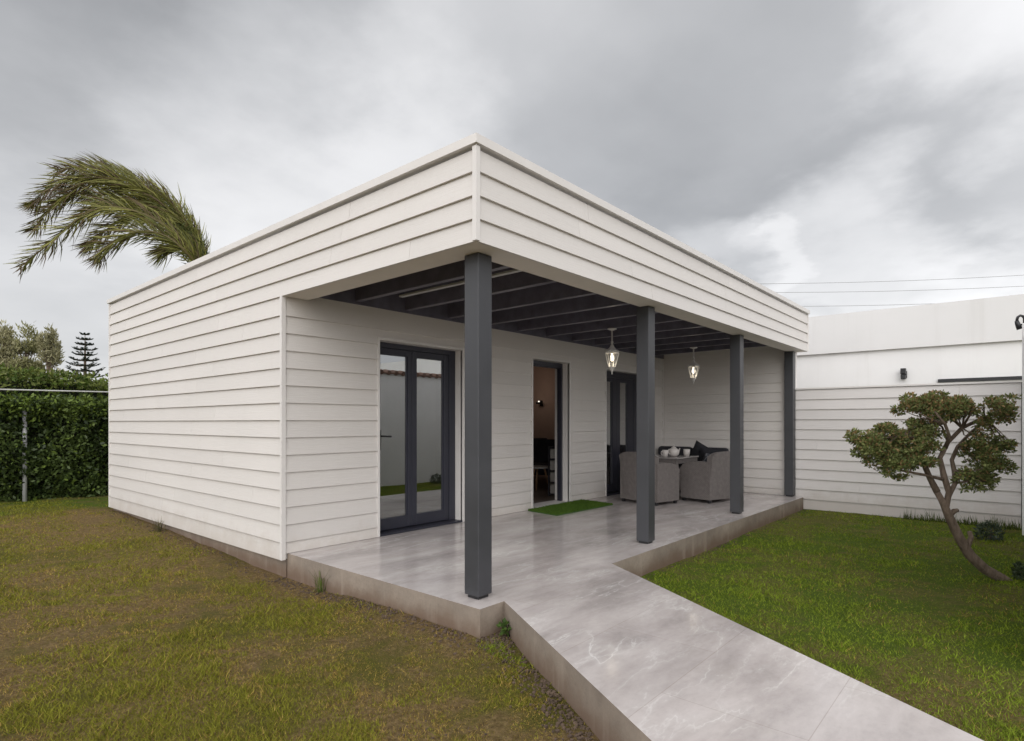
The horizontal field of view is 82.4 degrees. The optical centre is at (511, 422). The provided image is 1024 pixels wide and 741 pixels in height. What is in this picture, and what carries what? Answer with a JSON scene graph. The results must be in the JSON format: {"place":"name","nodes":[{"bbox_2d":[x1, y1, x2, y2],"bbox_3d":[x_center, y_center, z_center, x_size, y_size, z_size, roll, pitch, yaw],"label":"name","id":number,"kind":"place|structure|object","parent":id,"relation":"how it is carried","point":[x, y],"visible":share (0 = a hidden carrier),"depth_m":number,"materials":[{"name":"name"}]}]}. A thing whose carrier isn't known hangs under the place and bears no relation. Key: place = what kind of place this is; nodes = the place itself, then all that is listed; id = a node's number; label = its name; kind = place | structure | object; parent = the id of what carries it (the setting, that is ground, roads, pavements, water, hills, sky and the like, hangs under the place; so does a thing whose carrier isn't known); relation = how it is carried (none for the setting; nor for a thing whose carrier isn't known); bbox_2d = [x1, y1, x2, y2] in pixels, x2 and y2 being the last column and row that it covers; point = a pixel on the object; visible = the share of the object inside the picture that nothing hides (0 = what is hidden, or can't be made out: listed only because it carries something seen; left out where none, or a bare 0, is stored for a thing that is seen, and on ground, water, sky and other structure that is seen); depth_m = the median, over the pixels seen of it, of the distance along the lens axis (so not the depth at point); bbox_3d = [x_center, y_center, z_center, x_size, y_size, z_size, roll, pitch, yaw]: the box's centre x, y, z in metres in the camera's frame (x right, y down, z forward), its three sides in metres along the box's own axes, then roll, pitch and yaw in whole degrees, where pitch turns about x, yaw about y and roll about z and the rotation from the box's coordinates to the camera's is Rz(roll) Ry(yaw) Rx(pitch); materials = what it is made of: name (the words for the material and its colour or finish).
{"place":"outdoors","nodes":[
{"label":"outdoors","id":0,"kind":"place"},
{"bbox_2d":[0,389,107,392],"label":"wire","id":1,"kind":"object","parent":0,"point":[53,390],"visible":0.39,"depth_m":9.66,"materials":[{"name":"grey metal"}]},
{"bbox_2d":[0,494,1023,740],"bbox_3d":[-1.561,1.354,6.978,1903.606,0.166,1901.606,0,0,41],"label":"ground","id":2,"kind":"structure","parent":0,"point":[498,724],"depth_m":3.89,"materials":[{"name":"green plant"}]},
{"bbox_2d":[0,319,24,379],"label":"broadleaf tree","id":3,"kind":"object","parent":2,"relation":"on","point":[6,343],"visible":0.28,"depth_m":24.80,"materials":[{"name":"green plant"}]},
{"bbox_2d":[22,402,26,501],"bbox_3d":[-8.040,0.560,9.656,0.065,1.780,0.068,0,0,41],"label":"fence post","id":4,"kind":"object","parent":2,"relation":"on","point":[24,485],"visible":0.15,"depth_m":9.63,"materials":[{"name":"grey metal"}]},
{"bbox_2d":[4,319,45,381],"bbox_3d":[-20.994,-1.494,25.392,2.324,5.807,2.038,0,0,-27],"label":"broadleaf tree","id":5,"kind":"object","parent":2,"relation":"on","point":[29,347],"visible":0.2,"depth_m":25.04,"materials":[{"name":"green plant"}]},
{"bbox_2d":[34,323,65,382],"bbox_3d":[-19.562,-1.442,24.999,1.386,5.701,1.400,0,0,11],"label":"broadleaf tree","id":6,"kind":"object","parent":2,"relation":"on","point":[49,346],"visible":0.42,"depth_m":24.88,"materials":[{"name":"green plant"}]},
{"bbox_2d":[0,392,107,501],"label":"clipped hedge","id":7,"kind":"object","parent":2,"relation":"on","point":[65,450],"visible":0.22,"depth_m":9.95,"materials":[{"name":"green plant"}]},
{"bbox_2d":[0,362,107,400],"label":"tall hedge","id":8,"kind":"object","parent":2,"relation":"on","point":[37,382],"visible":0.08,"depth_m":10.91,"materials":[{"name":"green plant"}]},
{"bbox_2d":[66,332,107,381],"bbox_3d":[-29.105,-2.375,40.122,3.612,7.550,3.557,0,0,41],"label":"tiered conifer","id":9,"kind":"object","parent":2,"relation":"on","point":[85,344],"visible":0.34,"depth_m":39.78,"materials":[{"name":"green plant"}]},
{"bbox_2d":[6,151,211,279],"bbox_3d":[-8.225,-2.242,13.140,5.734,7.527,3.030,0,0,2],"label":"palm tree","id":10,"kind":"object","parent":2,"relation":"on","point":[179,233],"visible":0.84,"depth_m":12.57,"materials":[{"name":"green plant"}]},
{"bbox_2d":[152,515,166,531],"bbox_3d":[-4.328,1.248,7.170,0.235,0.183,0.259,0,0,-27],"label":"grass tuft","id":11,"kind":"object","parent":2,"relation":"on","point":[158,528],"visible":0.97,"depth_m":7.14,"materials":[{"name":"green plant"}]},
{"bbox_2d":[308,570,328,592],"bbox_3d":[-1.584,1.323,4.926,0.227,0.215,0.257,0,0,-36],"label":"grass tuft","id":12,"kind":"object","parent":2,"relation":"on","point":[320,583],"visible":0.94,"depth_m":4.90,"materials":[{"name":"green plant"}]},
{"bbox_2d":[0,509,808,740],"bbox_3d":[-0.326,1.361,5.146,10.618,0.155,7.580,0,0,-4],"label":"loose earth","id":13,"kind":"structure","parent":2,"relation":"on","point":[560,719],"depth_m":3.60,"materials":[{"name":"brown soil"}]},
{"bbox_2d":[107,132,809,599],"bbox_3d":[-0.585,0.042,9.104,7.667,3.717,7.744,0,0,41],"label":"bungalow","id":14,"kind":"object","parent":2,"relation":"on","point":[403,348],"visible":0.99,"depth_m":6.12,"materials":[{"name":"white paint"}]},
{"bbox_2d":[380,348,411,530],"bbox_3d":[-1.289,0.185,6.434,0.127,1.970,0.489,0,0,41],"label":"door leaf","id":15,"kind":"structure","parent":14,"relation":"in","point":[405,520],"depth_m":6.58,"materials":[{"name":"metal"}]},
{"bbox_2d":[412,352,448,525],"bbox_3d":[-0.968,0.185,6.856,0.060,1.970,0.560,0,0,41],"label":"door leaf","id":16,"kind":"structure","parent":14,"relation":"in","point":[442,514],"depth_m":6.96,"materials":[{"name":"metal"}]},
{"bbox_2d":[533,438,547,475],"bbox_3d":[0.495,0.764,11.944,0.640,0.864,0.780,0,0,-4],"label":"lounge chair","id":17,"kind":"object","parent":14,"relation":"on","point":[535,441],"visible":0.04,"depth_m":12.19,"materials":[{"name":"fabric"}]},
{"bbox_2d":[533,465,549,491],"bbox_3d":[0.457,0.973,9.993,0.440,0.443,0.440,0,0,41],"label":"side table","id":18,"kind":"object","parent":14,"relation":"on","point":[536,467],"visible":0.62,"depth_m":9.94,"materials":[{"name":"brown wood"}]},
{"bbox_2d":[533,439,554,483],"bbox_3d":[0.656,0.764,11.098,0.640,0.864,0.780,0,0,21],"label":"lounge chair","id":19,"kind":"object","parent":14,"relation":"on","point":[541,456],"visible":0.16,"depth_m":11.33,"materials":[{"name":"fabric"}]},
{"bbox_2d":[548,446,554,495],"bbox_3d":[0.712,0.792,9.600,0.240,0.800,0.240,0,0,3],"label":"storage rack","id":20,"kind":"object","parent":14,"relation":"on","point":[551,481],"visible":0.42,"depth_m":9.49,"materials":[{"name":"wood"}]},
{"bbox_2d":[607,377,616,491],"bbox_3d":[1.603,0.210,9.821,0.060,1.920,0.498,0,0,41],"label":"door leaf","id":21,"kind":"structure","parent":14,"relation":"in","point":[611,382],"depth_m":9.89,"materials":[{"name":"metal"}]},
{"bbox_2d":[605,328,619,373],"bbox_3d":[1.300,-0.920,7.607,0.171,0.600,0.196,0,0,29],"label":"hanging lantern","id":22,"kind":"object","parent":14,"relation":"hanging from","point":[611,349],"visible":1,"depth_m":7.59,"materials":[{"name":"white metal"}]},
{"bbox_2d":[617,378,633,490],"bbox_3d":[1.956,0.210,10.229,0.060,1.920,0.574,0,0,41],"label":"door leaf","id":23,"kind":"structure","parent":14,"relation":"in","point":[625,388],"depth_m":10.24,"materials":[{"name":"metal"}]},
{"bbox_2d":[688,347,699,383],"bbox_3d":[2.951,-0.920,9.511,0.171,0.600,0.196,0,0,7],"label":"hanging lantern","id":24,"kind":"object","parent":14,"relation":"hanging from","point":[693,364],"visible":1,"depth_m":9.49,"materials":[{"name":"white metal"}]},
{"bbox_2d":[496,618,510,636],"bbox_3d":[-0.035,1.338,3.797,0.110,0.145,0.121,0,0,41],"label":"broadleaf weed","id":25,"kind":"object","parent":2,"relation":"on","point":[504,629],"visible":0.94,"depth_m":3.79,"materials":[{"name":"green plant"}]},
{"bbox_2d":[795,380,1021,527],"bbox_3d":[5.691,0.524,8.648,2.785,2.152,0.195,0,0,41],"label":"boundary fence","id":26,"kind":"object","parent":2,"relation":"on","point":[832,473],"visible":0.7,"depth_m":8.75,"materials":[{"name":"white paint"}]},
{"bbox_2d":[797,294,1023,387],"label":"neighbouring building","id":27,"kind":"structure","parent":2,"relation":"on","point":[976,340],"depth_m":9.88,"materials":[{"name":"white paint"}]},
{"bbox_2d":[900,368,906,378],"bbox_3d":[6.688,-0.828,9.997,0.090,0.185,0.129,0,0,41],"label":"wall light","id":28,"kind":"object","parent":27,"relation":"attached to","point":[903,372],"visible":1,"depth_m":9.95,"materials":[{"name":"black metal"}]},
{"bbox_2d":[843,389,1022,580],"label":"garden tree","id":29,"kind":"object","parent":2,"relation":"on","point":[897,451],"visible":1,"depth_m":5.11,"materials":[{"name":"green plant"}]},
{"bbox_2d":[903,508,1021,529],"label":"fence weeds","id":30,"kind":"object","parent":2,"relation":"on","point":[1009,526],"visible":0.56,"depth_m":7.99,"materials":[{"name":"green plant"}]},
{"bbox_2d":[973,519,1005,541],"bbox_3d":[5.723,1.321,7.021,0.323,0.308,0.298,0,0,41],"label":"dwarf shrub","id":31,"kind":"object","parent":2,"relation":"on","point":[988,535],"visible":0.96,"depth_m":6.99,"materials":[{"name":"green plant"}]},
{"bbox_2d":[1009,561,1023,580],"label":"dwarf shrub","id":32,"kind":"object","parent":2,"relation":"on","point":[1018,571],"visible":0.95,"depth_m":5.16,"materials":[{"name":"green plant"}]},
{"bbox_2d":[1022,323,1023,534],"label":"garden wall","id":33,"kind":"structure","parent":2,"relation":"on","point":[1023,429],"depth_m":7.32,"materials":[{"name":"paint"}]},
{"bbox_2d":[1015,314,1023,329],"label":"gooseneck lamp","id":34,"kind":"object","parent":33,"relation":"attached to","point":[1018,325],"visible":0.91,"depth_m":7.47,"materials":[{"name":"black metal"}]},
{"bbox_2d":[0,0,1023,380],"label":"sky","id":35,"kind":"structure","parent":0,"point":[815,144],"materials":[{"name":"grey"}]},
{"bbox_2d":[287,490,802,638],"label":"terrace","id":36,"kind":"structure","parent":0,"point":[420,573],"depth_m":5.43,"materials":[{"name":"grey concrete"}]},
{"bbox_2d":[528,499,612,515],"bbox_3d":[0.826,1.179,8.197,0.624,0.037,1.411,0,0,41],"label":"doormat","id":37,"kind":"object","parent":36,"relation":"on","point":[568,507],"visible":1,"depth_m":8.09,"materials":[{"name":"green carpet"}]},
{"bbox_2d":[619,452,679,505],"bbox_3d":[2.042,0.817,8.775,0.585,0.764,0.700,0,0,-38],"label":"rattan armchair","id":38,"kind":"object","parent":36,"relation":"on","point":[667,476],"visible":0.59,"depth_m":8.61,"materials":[{"name":"grey wicker"}]},
{"bbox_2d":[655,454,698,466],"bbox_3d":[2.499,0.875,9.585,0.820,0.649,0.820,0,0,41],"label":"tea table","id":39,"kind":"object","parent":36,"relation":"on","point":[678,460],"visible":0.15,"depth_m":9.20,"materials":[{"name":"grey glass"}]},
{"bbox_2d":[661,450,667,456],"bbox_3d":[2.455,0.497,9.397,0.094,0.105,0.117,0,0,39],"label":"mug","id":40,"kind":"object","parent":39,"relation":"on","point":[664,453],"visible":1,"depth_m":9.37,"materials":[{"name":"ceramic"}]},
{"bbox_2d":[668,445,679,455],"bbox_3d":[2.620,0.457,9.459,0.257,0.185,0.176,0,0,-2],"label":"teapot","id":41,"kind":"object","parent":39,"relation":"on","point":[673,451],"visible":1,"depth_m":9.40,"materials":[{"name":"ceramic"}]},
{"bbox_2d":[683,449,689,455],"bbox_3d":[2.817,0.492,9.464,0.103,0.115,0.127,0,0,-15],"label":"mug","id":42,"kind":"object","parent":39,"relation":"on","point":[686,452],"visible":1,"depth_m":9.41,"materials":[{"name":"ceramic"}]},
{"bbox_2d":[658,446,728,489],"bbox_3d":[3.111,0.817,10.200,1.380,0.764,0.790,0,0,41],"label":"rattan sofa","id":43,"kind":"object","parent":36,"relation":"on","point":[660,448],"visible":0.1,"depth_m":10.40,"materials":[{"name":"grey fabric"}]},
{"bbox_2d":[690,440,709,460],"bbox_3d":[3.267,0.570,10.058,0.400,0.400,0.150,33,34,28],"label":"cushion","id":44,"kind":"object","parent":43,"relation":"on","point":[695,451],"visible":0.4,"depth_m":10.03,"materials":[{"name":"black fabric"}]},
{"bbox_2d":[700,447,723,460],"bbox_3d":[3.393,0.615,9.869,0.460,0.360,0.150,9,26,30],"label":"cushion","id":45,"kind":"object","parent":43,"relation":"on","point":[703,451],"visible":0.27,"depth_m":9.85,"materials":[{"name":"grey fabric"}]},
{"bbox_2d":[680,451,729,503],"bbox_3d":[3.042,0.817,9.003,0.700,0.764,0.585,0,0,-38],"label":"rattan armchair","id":46,"kind":"object","parent":36,"relation":"on","point":[709,480],"visible":0.81,"depth_m":8.74,"materials":[{"name":"grey wicker"}]},
{"bbox_2d":[702,453,709,461],"bbox_3d":[3.040,0.650,8.958,0.440,0.360,0.140,5,13,-39],"label":"cushion","id":47,"kind":"object","parent":46,"relation":"on","point":[706,455],"visible":0.15,"depth_m":8.81,"materials":[{"name":"fabric"}]},
{"bbox_2d":[504,564,982,740],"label":"path","id":48,"kind":"structure","parent":0,"point":[611,652],"depth_m":2.81,"materials":[{"name":"grey concrete"}]},
{"bbox_2d":[854,303,934,305],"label":"overhead cable","id":49,"kind":"object","parent":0,"point":[875,305],"visible":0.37,"depth_m":60.11,"materials":[{"name":"grey metal"}]},
{"bbox_2d":[770,275,1019,283],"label":"overhead cable","id":50,"kind":"object","parent":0,"point":[884,281],"visible":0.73,"depth_m":60.11,"materials":[{"name":"grey metal"}]},
{"bbox_2d":[776,286,1019,292],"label":"overhead cable","id":51,"kind":"object","parent":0,"point":[905,290],"visible":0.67,"depth_m":60.12,"materials":[{"name":"grey metal"}]}
]}

